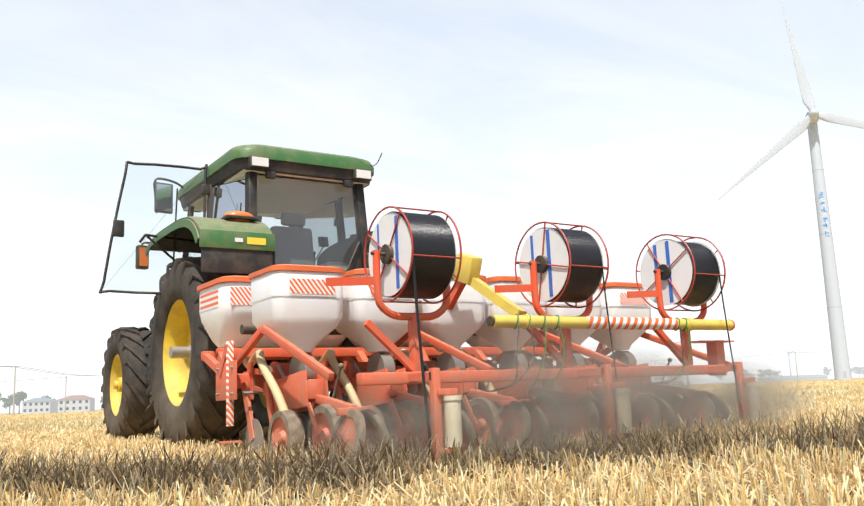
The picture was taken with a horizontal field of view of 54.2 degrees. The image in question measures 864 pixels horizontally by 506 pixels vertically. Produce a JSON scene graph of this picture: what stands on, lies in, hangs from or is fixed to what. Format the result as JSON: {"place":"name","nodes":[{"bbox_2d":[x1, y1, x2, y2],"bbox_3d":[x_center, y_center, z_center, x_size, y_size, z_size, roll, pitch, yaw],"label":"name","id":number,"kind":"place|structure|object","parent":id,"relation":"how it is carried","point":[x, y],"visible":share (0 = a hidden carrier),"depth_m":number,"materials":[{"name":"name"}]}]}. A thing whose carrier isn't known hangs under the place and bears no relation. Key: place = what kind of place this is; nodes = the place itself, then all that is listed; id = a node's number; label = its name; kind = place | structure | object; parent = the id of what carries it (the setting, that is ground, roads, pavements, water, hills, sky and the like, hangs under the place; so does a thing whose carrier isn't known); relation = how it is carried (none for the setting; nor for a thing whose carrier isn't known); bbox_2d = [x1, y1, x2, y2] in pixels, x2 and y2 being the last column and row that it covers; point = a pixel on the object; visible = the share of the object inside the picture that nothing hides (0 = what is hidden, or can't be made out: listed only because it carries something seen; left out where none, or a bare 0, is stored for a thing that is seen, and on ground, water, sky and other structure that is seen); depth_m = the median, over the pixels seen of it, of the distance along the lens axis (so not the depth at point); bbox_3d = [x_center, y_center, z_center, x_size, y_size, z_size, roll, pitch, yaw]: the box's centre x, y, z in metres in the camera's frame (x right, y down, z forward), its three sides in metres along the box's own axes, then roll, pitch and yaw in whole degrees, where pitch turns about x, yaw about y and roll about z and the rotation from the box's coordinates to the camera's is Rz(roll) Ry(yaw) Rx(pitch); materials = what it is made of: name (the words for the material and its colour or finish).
{"place":"outdoors","nodes":[
{"label":"outdoors","id":0,"kind":"place"},
{"bbox_2d":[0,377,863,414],"bbox_3d":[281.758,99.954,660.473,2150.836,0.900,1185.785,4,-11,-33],"label":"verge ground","id":1,"kind":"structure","parent":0,"point":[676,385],"depth_m":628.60,"materials":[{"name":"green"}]},
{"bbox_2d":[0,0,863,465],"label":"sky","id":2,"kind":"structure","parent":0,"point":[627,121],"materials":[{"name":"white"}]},
{"bbox_2d":[0,378,863,505],"bbox_3d":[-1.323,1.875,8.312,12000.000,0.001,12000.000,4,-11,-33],"label":"field ground","id":3,"kind":"structure","parent":0,"point":[774,495],"depth_m":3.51,"materials":[{"name":"plant"}]},
{"bbox_2d":[0,391,102,414],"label":"trees","id":4,"kind":"object","parent":3,"relation":"on","point":[20,396],"visible":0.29,"depth_m":428.91,"materials":[{"name":"green plant"}]},
{"bbox_2d":[99,144,436,447],"bbox_3d":[-2.359,0.408,9.584,3.126,3.399,5.053,4,-11,-33],"label":"tractor","id":5,"kind":"object","parent":3,"relation":"on","point":[160,374],"visible":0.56,"depth_m":8.33,"materials":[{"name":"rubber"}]},
{"bbox_2d":[0,352,812,414],"bbox_3d":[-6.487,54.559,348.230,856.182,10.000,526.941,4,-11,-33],"label":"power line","id":6,"kind":"object","parent":3,"relation":"on","point":[15,367],"visible":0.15,"depth_m":209.28,"materials":[{"name":"grey metal"}]},
{"bbox_2d":[22,374,826,413],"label":"village","id":7,"kind":"object","parent":3,"relation":"on","point":[78,403],"visible":0.48,"depth_m":398.76,"materials":[{"name":"grey"}]},
{"bbox_2d":[197,206,762,464],"bbox_3d":[0.377,0.754,6.784,3.900,1.612,2.856,4,-11,-33],"label":"seeder","id":8,"kind":"object","parent":3,"relation":"on","point":[414,292],"visible":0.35,"depth_m":6.01,"materials":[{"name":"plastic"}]},
{"bbox_2d":[778,345,797,375],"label":"wind turbine","id":9,"kind":"object","parent":3,"relation":"on","point":[788,353],"visible":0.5,"depth_m":2610.01,"materials":[{"name":"grey metal"}]},
{"bbox_2d":[716,366,863,380],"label":"trees","id":10,"kind":"object","parent":3,"relation":"on","point":[858,370],"visible":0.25,"depth_m":798.64,"materials":[{"name":"green plant"}]},
{"bbox_2d":[718,2,863,379],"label":"wind turbine","id":11,"kind":"object","parent":3,"relation":"on","point":[838,340],"visible":0.96,"depth_m":269.86,"materials":[{"name":"grey metal"}]}
]}

